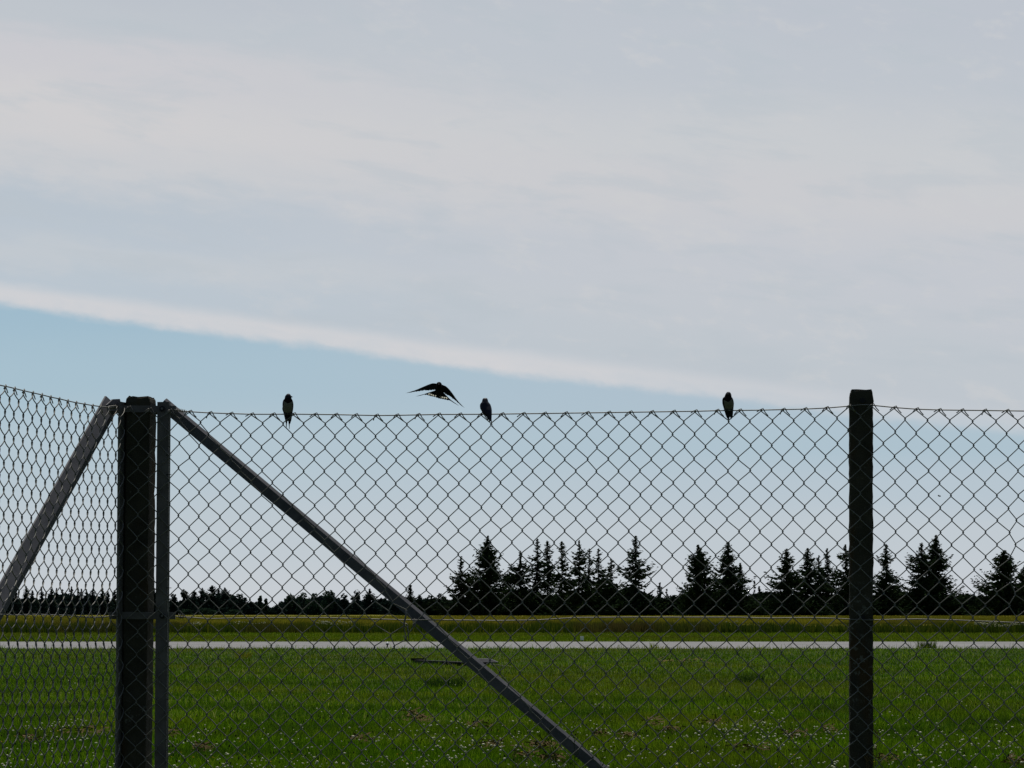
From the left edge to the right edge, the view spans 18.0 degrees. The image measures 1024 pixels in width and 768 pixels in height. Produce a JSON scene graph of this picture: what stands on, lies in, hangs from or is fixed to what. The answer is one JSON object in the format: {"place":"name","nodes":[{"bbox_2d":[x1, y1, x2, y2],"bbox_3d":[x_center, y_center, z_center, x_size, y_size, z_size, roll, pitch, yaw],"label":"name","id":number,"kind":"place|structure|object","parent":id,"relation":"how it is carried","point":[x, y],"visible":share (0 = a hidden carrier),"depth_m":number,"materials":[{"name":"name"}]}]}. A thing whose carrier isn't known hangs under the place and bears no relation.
{"place":"outdoors","nodes":[
{"label":"outdoors","id":0,"kind":"place"},
{"bbox_2d":[257,595,263,614],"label":"broadleaf tree","id":1,"kind":"object","parent":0,"point":[259,602],"visible":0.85,"depth_m":908.34,"materials":[{"name":"green plant"}]},
{"bbox_2d":[263,598,269,614],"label":"broadleaf tree","id":2,"kind":"object","parent":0,"point":[266,611],"visible":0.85,"depth_m":920.62,"materials":[{"name":"green plant"}]},
{"bbox_2d":[408,382,461,405],"bbox_3d":[-0.297,0.042,12.397,0.227,0.094,0.119,0,-4,0],"label":"swallow","id":3,"kind":"object","parent":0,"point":[440,391],"visible":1,"depth_m":12.39,"materials":[{"name":"black"}]},
{"bbox_2d":[411,658,488,665],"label":"timber beam","id":4,"kind":"structure","parent":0,"point":[416,660],"depth_m":90.19,"materials":[{"name":"brown wood"}]},
{"bbox_2d":[478,658,497,663],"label":"concrete slab","id":5,"kind":"structure","parent":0,"point":[486,660],"depth_m":90.69,"materials":[{"name":"grey concrete"}]},
{"bbox_2d":[0,631,1023,641],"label":"verge grass","id":6,"kind":"structure","parent":0,"point":[517,637],"depth_m":176.58,"materials":[{"name":"green plant"}]},
{"bbox_2d":[0,645,1023,767],"bbox_3d":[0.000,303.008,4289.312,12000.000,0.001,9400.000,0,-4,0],"label":"ground","id":7,"kind":"structure","parent":0,"point":[599,651],"depth_m":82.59,"materials":[{"name":"green plant"}]},
{"bbox_2d":[6,598,20,613],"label":"spruce tree","id":8,"kind":"object","parent":7,"relation":"on","point":[15,612],"visible":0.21,"depth_m":901.21,"materials":[{"name":"green plant"}]},
{"bbox_2d":[10,592,19,613],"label":"spruce tree","id":9,"kind":"object","parent":7,"relation":"on","point":[15,607],"visible":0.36,"depth_m":918.67,"materials":[{"name":"green plant"}]},
{"bbox_2d":[15,586,36,613],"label":"spruce tree","id":10,"kind":"object","parent":7,"relation":"on","point":[25,604],"visible":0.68,"depth_m":903.54,"materials":[{"name":"green plant"}]},
{"bbox_2d":[27,590,42,613],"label":"spruce tree","id":11,"kind":"object","parent":7,"relation":"on","point":[32,594],"visible":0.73,"depth_m":909.83,"materials":[{"name":"green plant"}]},
{"bbox_2d":[34,589,47,613],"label":"spruce tree","id":12,"kind":"object","parent":7,"relation":"on","point":[41,594],"visible":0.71,"depth_m":915.67,"materials":[{"name":"green plant"}]},
{"bbox_2d":[42,589,62,614],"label":"spruce tree","id":13,"kind":"object","parent":7,"relation":"on","point":[53,609],"visible":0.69,"depth_m":898.62,"materials":[{"name":"green plant"}]},
{"bbox_2d":[53,588,64,613],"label":"spruce tree","id":14,"kind":"object","parent":7,"relation":"on","point":[57,596],"visible":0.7,"depth_m":904.80,"materials":[{"name":"green plant"}]},
{"bbox_2d":[59,589,70,614],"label":"spruce tree","id":15,"kind":"object","parent":7,"relation":"on","point":[62,603],"visible":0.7,"depth_m":910.66,"materials":[{"name":"green plant"}]},
{"bbox_2d":[66,586,76,614],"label":"spruce tree","id":16,"kind":"object","parent":7,"relation":"on","point":[70,606],"visible":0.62,"depth_m":916.43,"materials":[{"name":"green plant"}]},
{"bbox_2d":[71,587,82,614],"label":"spruce tree","id":17,"kind":"object","parent":7,"relation":"on","point":[79,609],"visible":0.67,"depth_m":899.69,"materials":[{"name":"green plant"}]},
{"bbox_2d":[75,589,86,614],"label":"spruce tree","id":18,"kind":"object","parent":7,"relation":"on","point":[82,599],"visible":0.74,"depth_m":905.87,"materials":[{"name":"green plant"}]},
{"bbox_2d":[84,589,93,614],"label":"spruce tree","id":19,"kind":"object","parent":7,"relation":"on","point":[87,608],"visible":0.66,"depth_m":911.67,"materials":[{"name":"green plant"}]},
{"bbox_2d":[88,590,99,614],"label":"spruce tree","id":20,"kind":"object","parent":7,"relation":"on","point":[92,597],"visible":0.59,"depth_m":917.78,"materials":[{"name":"green plant"}]},
{"bbox_2d":[92,588,115,614],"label":"spruce tree","id":21,"kind":"object","parent":7,"relation":"on","point":[102,610],"visible":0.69,"depth_m":900.34,"materials":[{"name":"green plant"}]},
{"bbox_2d":[103,591,115,612],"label":"spruce tree","id":22,"kind":"object","parent":7,"relation":"on","point":[108,601],"visible":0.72,"depth_m":906.72,"materials":[{"name":"green plant"}]},
{"bbox_2d":[111,590,115,611],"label":"spruce tree","id":23,"kind":"object","parent":7,"relation":"on","point":[114,601],"visible":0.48,"depth_m":912.72,"materials":[{"name":"green plant"}]},
{"bbox_2d":[154,588,155,611],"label":"spruce tree","id":24,"kind":"object","parent":7,"relation":"on","point":[154,601],"visible":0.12,"depth_m":901.98,"materials":[{"name":"green plant"}]},
{"bbox_2d":[169,594,177,613],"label":"broadleaf tree","id":25,"kind":"object","parent":7,"relation":"on","point":[172,607],"visible":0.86,"depth_m":914.44,"materials":[{"name":"green plant"}]},
{"bbox_2d":[176,589,191,609],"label":"broadleaf tree","id":26,"kind":"object","parent":7,"relation":"on","point":[187,604],"visible":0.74,"depth_m":907.64,"materials":[{"name":"green plant"}]},
{"bbox_2d":[181,609,192,614],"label":"bush","id":27,"kind":"object","parent":7,"relation":"on","point":[186,611],"visible":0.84,"depth_m":877.45,"materials":[{"name":"green plant"}]},
{"bbox_2d":[178,590,198,614],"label":"spruce tree","id":28,"kind":"object","parent":7,"relation":"on","point":[193,598],"visible":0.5,"depth_m":919.57,"materials":[{"name":"green plant"}]},
{"bbox_2d":[188,588,206,614],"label":"spruce tree","id":29,"kind":"object","parent":7,"relation":"on","point":[201,596],"visible":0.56,"depth_m":912.51,"materials":[{"name":"green plant"}]},
{"bbox_2d":[198,608,217,614],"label":"bush","id":30,"kind":"object","parent":7,"relation":"on","point":[206,611],"visible":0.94,"depth_m":877.73,"materials":[{"name":"green plant"}]},
{"bbox_2d":[189,585,231,614],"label":"spruce tree","id":31,"kind":"object","parent":7,"relation":"on","point":[213,598],"visible":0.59,"depth_m":905.48,"materials":[{"name":"green plant"}]},
{"bbox_2d":[215,588,221,600],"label":"spruce tree","id":32,"kind":"object","parent":7,"relation":"on","point":[217,592],"visible":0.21,"depth_m":917.82,"materials":[{"name":"green plant"}]},
{"bbox_2d":[219,587,238,614],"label":"spruce tree","id":33,"kind":"object","parent":7,"relation":"on","point":[224,596],"visible":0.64,"depth_m":910.26,"materials":[{"name":"green plant"}]},
{"bbox_2d":[223,609,242,614],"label":"bush","id":34,"kind":"object","parent":7,"relation":"on","point":[233,611],"visible":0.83,"depth_m":877.00,"materials":[{"name":"green plant"}]},
{"bbox_2d":[231,594,248,614],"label":"broadleaf tree","id":35,"kind":"object","parent":7,"relation":"on","point":[242,602],"visible":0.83,"depth_m":903.05,"materials":[{"name":"green plant"}]},
{"bbox_2d":[234,650,251,658],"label":"grass tuft","id":36,"kind":"object","parent":7,"relation":"on","point":[244,655],"visible":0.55,"depth_m":101.29,"materials":[{"name":"green plant"}]},
{"bbox_2d":[245,602,256,614],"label":"broadleaf tree","id":37,"kind":"object","parent":7,"relation":"on","point":[249,609],"visible":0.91,"depth_m":915.16,"materials":[{"name":"green plant"}]},
{"bbox_2d":[285,592,295,614],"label":"broadleaf tree","id":38,"kind":"object","parent":7,"relation":"on","point":[288,600],"visible":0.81,"depth_m":913.69,"materials":[{"name":"green plant"}]},
{"bbox_2d":[296,592,310,614],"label":"broadleaf tree","id":39,"kind":"object","parent":7,"relation":"on","point":[300,597],"visible":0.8,"depth_m":906.46,"materials":[{"name":"green plant"}]},
{"bbox_2d":[309,593,321,614],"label":"broadleaf tree","id":40,"kind":"object","parent":7,"relation":"on","point":[316,608],"visible":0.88,"depth_m":917.98,"materials":[{"name":"green plant"}]},
{"bbox_2d":[319,590,335,614],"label":"broadleaf tree","id":41,"kind":"object","parent":7,"relation":"on","point":[330,599],"visible":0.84,"depth_m":911.57,"materials":[{"name":"green plant"}]},
{"bbox_2d":[337,593,349,614],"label":"broadleaf tree","id":42,"kind":"object","parent":7,"relation":"on","point":[344,602],"visible":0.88,"depth_m":904.56,"materials":[{"name":"green plant"}]},
{"bbox_2d":[349,590,361,614],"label":"broadleaf tree","id":43,"kind":"object","parent":7,"relation":"on","point":[355,606],"visible":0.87,"depth_m":916.70,"materials":[{"name":"green plant"}]},
{"bbox_2d":[354,588,383,614],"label":"spruce tree","id":44,"kind":"object","parent":7,"relation":"on","point":[368,599],"visible":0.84,"depth_m":908.99,"materials":[{"name":"green plant"}]},
{"bbox_2d":[379,598,390,614],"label":"broadleaf tree","id":45,"kind":"object","parent":7,"relation":"on","point":[385,603],"visible":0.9,"depth_m":902.19,"materials":[{"name":"green plant"}]},
{"bbox_2d":[389,603,400,614],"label":"broadleaf tree","id":46,"kind":"object","parent":7,"relation":"on","point":[394,607],"visible":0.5,"depth_m":914.40,"materials":[{"name":"green plant"}]},
{"bbox_2d":[393,585,419,615],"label":"spruce tree","id":47,"kind":"object","parent":7,"relation":"on","point":[409,590],"visible":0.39,"depth_m":698.66,"materials":[{"name":"green plant"}]},
{"bbox_2d":[415,594,425,608],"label":"spruce tree","id":48,"kind":"object","parent":7,"relation":"on","point":[421,600],"visible":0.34,"depth_m":907.47,"materials":[{"name":"green plant"}]},
{"bbox_2d":[423,673,467,687],"bbox_3d":[-1.301,5.758,62.666,0.871,0.299,0.877,-3,-5,39],"label":"grass tuft","id":49,"kind":"object","parent":7,"relation":"on","point":[432,682],"visible":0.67,"depth_m":62.55,"materials":[{"name":"green plant"}]},
{"bbox_2d":[428,556,494,615],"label":"spruce tree","id":50,"kind":"object","parent":7,"relation":"on","point":[456,609],"visible":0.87,"depth_m":642.58,"materials":[{"name":"green plant"}]},
{"bbox_2d":[452,535,513,615],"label":"spruce tree","id":51,"kind":"object","parent":7,"relation":"on","point":[490,577],"visible":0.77,"depth_m":645.05,"materials":[{"name":"green plant"}]},
{"bbox_2d":[1,688,1012,767],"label":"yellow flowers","id":52,"kind":"object","parent":7,"relation":"on","point":[452,742],"visible":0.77,"depth_m":33.86,"materials":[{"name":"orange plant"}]},
{"bbox_2d":[497,573,517,614],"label":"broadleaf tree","id":53,"kind":"object","parent":7,"relation":"on","point":[507,583],"visible":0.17,"depth_m":670.74,"materials":[{"name":"green plant"}]},
{"bbox_2d":[1,651,1021,767],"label":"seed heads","id":54,"kind":"object","parent":7,"relation":"on","point":[521,732],"visible":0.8,"depth_m":35.72,"materials":[{"name":"plant"}]},
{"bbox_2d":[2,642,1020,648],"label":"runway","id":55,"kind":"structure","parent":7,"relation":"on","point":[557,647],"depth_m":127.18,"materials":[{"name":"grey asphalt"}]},
{"bbox_2d":[0,384,1023,767],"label":"wire fence","id":56,"kind":"object","parent":7,"relation":"on","point":[142,530],"visible":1,"depth_m":11.88,"materials":[{"name":"galvanised steel"},{"name":"weathered dark wood"}]},
{"bbox_2d":[282,394,292,428],"bbox_3d":[-0.833,0.101,11.992,0.042,0.130,0.049,0,-4,0],"label":"swallow","id":57,"kind":"object","parent":56,"relation":"attached to","point":[287,405],"visible":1,"depth_m":11.98,"materials":[{"name":"black"}]},
{"bbox_2d":[480,398,493,427],"bbox_3d":[-0.096,0.108,11.929,0.041,0.116,0.056,2,-4,-24],"label":"swallow","id":58,"kind":"object","parent":56,"relation":"attached to","point":[485,408],"visible":1,"depth_m":11.92,"materials":[{"name":"black"}]},
{"bbox_2d":[722,392,733,419],"bbox_3d":[0.797,0.080,11.895,0.043,0.102,0.052,0,-4,0],"label":"swallow","id":59,"kind":"object","parent":56,"relation":"attached to","point":[727,402],"visible":1,"depth_m":11.88,"materials":[{"name":"black"}]},
{"bbox_2d":[0,618,1023,632],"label":"tall grass","id":60,"kind":"structure","parent":7,"relation":"on","point":[598,626],"depth_m":214.07,"materials":[{"name":"green plant"}]},
{"bbox_2d":[191,621,1021,626],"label":"white umbels","id":61,"kind":"object","parent":60,"relation":"on","point":[325,622],"visible":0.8,"depth_m":214.62,"materials":[{"name":"beige plant"}]},
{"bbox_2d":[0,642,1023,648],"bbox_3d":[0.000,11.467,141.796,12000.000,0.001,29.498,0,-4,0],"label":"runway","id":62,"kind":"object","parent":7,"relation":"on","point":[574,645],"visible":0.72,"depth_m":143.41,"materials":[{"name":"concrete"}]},
{"bbox_2d":[1,657,1023,767],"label":"clover flowers","id":63,"kind":"object","parent":7,"relation":"on","point":[472,740],"visible":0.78,"depth_m":34.32,"materials":[{"name":"white plant"}]},
{"bbox_2d":[511,747,528,767],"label":"tall weed","id":64,"kind":"object","parent":7,"relation":"on","point":[515,759],"visible":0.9,"depth_m":12.06,"materials":[{"name":"green plant"}]},
{"bbox_2d":[500,552,545,615],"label":"spruce tree","id":65,"kind":"object","parent":7,"relation":"on","point":[520,592],"visible":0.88,"depth_m":649.37,"materials":[{"name":"green plant"}]},
{"bbox_2d":[508,538,556,615],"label":"spruce tree","id":66,"kind":"object","parent":7,"relation":"on","point":[536,579],"visible":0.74,"depth_m":653.15,"materials":[{"name":"green plant"}]},
{"bbox_2d":[529,541,568,615],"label":"spruce tree","id":67,"kind":"object","parent":7,"relation":"on","point":[548,569],"visible":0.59,"depth_m":656.61,"materials":[{"name":"green plant"}]},
{"bbox_2d":[535,541,584,615],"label":"spruce tree","id":68,"kind":"object","parent":7,"relation":"on","point":[568,588],"visible":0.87,"depth_m":639.81,"materials":[{"name":"green plant"}]},
{"bbox_2d":[538,727,605,767],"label":"tall weed","id":69,"kind":"object","parent":7,"relation":"on","point":[555,756],"visible":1,"depth_m":11.87,"materials":[{"name":"green plant"}]},
{"bbox_2d":[563,540,602,615],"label":"spruce tree","id":70,"kind":"object","parent":7,"relation":"on","point":[580,589],"visible":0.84,"depth_m":643.54,"materials":[{"name":"green plant"}]},
{"bbox_2d":[564,548,614,613],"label":"spruce tree","id":71,"kind":"object","parent":7,"relation":"on","point":[588,570],"visible":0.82,"depth_m":647.12,"materials":[{"name":"green plant"}]},
{"bbox_2d":[589,548,621,615],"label":"spruce tree","id":72,"kind":"object","parent":7,"relation":"on","point":[599,575],"visible":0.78,"depth_m":650.80,"materials":[{"name":"green plant"}]},
{"bbox_2d":[592,559,640,615],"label":"spruce tree","id":73,"kind":"object","parent":7,"relation":"on","point":[612,589],"visible":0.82,"depth_m":653.86,"materials":[{"name":"green plant"}]},
{"bbox_2d":[614,536,669,615],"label":"spruce tree","id":74,"kind":"object","parent":7,"relation":"on","point":[636,577],"visible":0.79,"depth_m":658.18,"materials":[{"name":"green plant"}]},
{"bbox_2d":[655,582,664,597],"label":"spruce tree","id":75,"kind":"object","parent":7,"relation":"on","point":[658,590],"visible":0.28,"depth_m":701.38,"materials":[{"name":"green plant"}]},
{"bbox_2d":[661,545,738,615],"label":"spruce tree","id":76,"kind":"object","parent":7,"relation":"on","point":[696,590],"visible":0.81,"depth_m":647.30,"materials":[{"name":"green plant"}]},
{"bbox_2d":[699,541,762,615],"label":"spruce tree","id":77,"kind":"object","parent":7,"relation":"on","point":[729,577],"visible":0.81,"depth_m":651.52,"materials":[{"name":"green plant"}]},
{"bbox_2d":[730,563,753,615],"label":"spruce tree","id":78,"kind":"object","parent":7,"relation":"on","point":[740,571],"visible":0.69,"depth_m":655.77,"materials":[{"name":"green plant"}]},
{"bbox_2d":[734,673,764,682],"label":"grass tuft","id":79,"kind":"object","parent":7,"relation":"on","point":[750,680],"visible":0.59,"depth_m":67.23,"materials":[{"name":"green plant"}]},
{"bbox_2d":[744,548,837,615],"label":"spruce tree","id":80,"kind":"object","parent":7,"relation":"on","point":[785,593],"visible":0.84,"depth_m":645.56,"materials":[{"name":"green plant"}]},
{"bbox_2d":[794,548,834,615],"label":"spruce tree","id":81,"kind":"object","parent":7,"relation":"on","point":[809,580],"visible":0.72,"depth_m":649.34,"materials":[{"name":"green plant"}]},
{"bbox_2d":[809,548,842,610],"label":"spruce tree","id":82,"kind":"object","parent":7,"relation":"on","point":[826,568],"visible":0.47,"depth_m":656.91,"materials":[{"name":"green plant"}]},
{"bbox_2d":[810,555,841,615],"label":"spruce tree","id":83,"kind":"object","parent":7,"relation":"on","point":[818,576],"visible":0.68,"depth_m":653.43,"materials":[{"name":"green plant"}]},
{"bbox_2d":[813,544,881,615],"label":"spruce tree","id":84,"kind":"object","parent":7,"relation":"on","point":[843,591],"visible":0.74,"depth_m":640.21,"materials":[{"name":"green plant"}]},
{"bbox_2d":[862,729,880,767],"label":"tall weed","id":85,"kind":"object","parent":7,"relation":"on","point":[872,753],"visible":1,"depth_m":11.77,"materials":[{"name":"green plant"}]},
{"bbox_2d":[873,577,891,614],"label":"spruce tree","id":86,"kind":"object","parent":7,"relation":"on","point":[877,600],"visible":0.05,"depth_m":643.41,"materials":[{"name":"green plant"}]},
{"bbox_2d":[873,544,925,615],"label":"spruce tree","id":87,"kind":"object","parent":7,"relation":"on","point":[882,582],"visible":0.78,"depth_m":646.71,"materials":[{"name":"green plant"}]},
{"bbox_2d":[882,543,964,615],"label":"spruce tree","id":88,"kind":"object","parent":7,"relation":"on","point":[921,566],"visible":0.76,"depth_m":653.91,"materials":[{"name":"green plant"}]},
{"bbox_2d":[915,639,936,647],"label":"grass tuft","id":89,"kind":"object","parent":7,"relation":"on","point":[927,645],"visible":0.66,"depth_m":128.81,"materials":[{"name":"green plant"}]},
{"bbox_2d":[902,535,971,615],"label":"spruce tree","id":90,"kind":"object","parent":7,"relation":"on","point":[941,567],"visible":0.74,"depth_m":657.15,"materials":[{"name":"green plant"}]},
{"bbox_2d":[958,550,1023,615],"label":"spruce tree","id":91,"kind":"object","parent":7,"relation":"on","point":[1007,592],"visible":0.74,"depth_m":640.72,"materials":[{"name":"green plant"}]},
{"bbox_2d":[1014,566,1023,610],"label":"spruce tree","id":92,"kind":"object","parent":7,"relation":"on","point":[1021,579],"visible":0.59,"depth_m":644.84,"materials":[{"name":"green plant"}]},
{"bbox_2d":[0,0,1023,607],"label":"sky","id":93,"kind":"structure","parent":0,"point":[217,206],"materials":[{"name":"blue"}]},
{"bbox_2d":[1,615,1023,626],"bbox_3d":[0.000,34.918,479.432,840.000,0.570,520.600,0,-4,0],"label":"field","id":94,"kind":"structure","parent":0,"point":[342,615],"depth_m":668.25,"materials":[{"name":"green plant"}]},
{"bbox_2d":[14,593,429,614],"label":"woodland","id":95,"kind":"object","parent":94,"relation":"on","point":[275,610],"visible":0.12,"depth_m":954.76,"materials":[{"name":"plant"}]},
{"bbox_2d":[419,589,998,615],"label":"dark woodland","id":96,"kind":"object","parent":94,"relation":"on","point":[672,598],"visible":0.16,"depth_m":658.49,"materials":[{"name":"green plant"}]},
{"bbox_2d":[15,657,1023,766],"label":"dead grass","id":97,"kind":"structure","parent":0,"point":[793,735],"depth_m":36.29,"materials":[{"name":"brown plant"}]}
]}

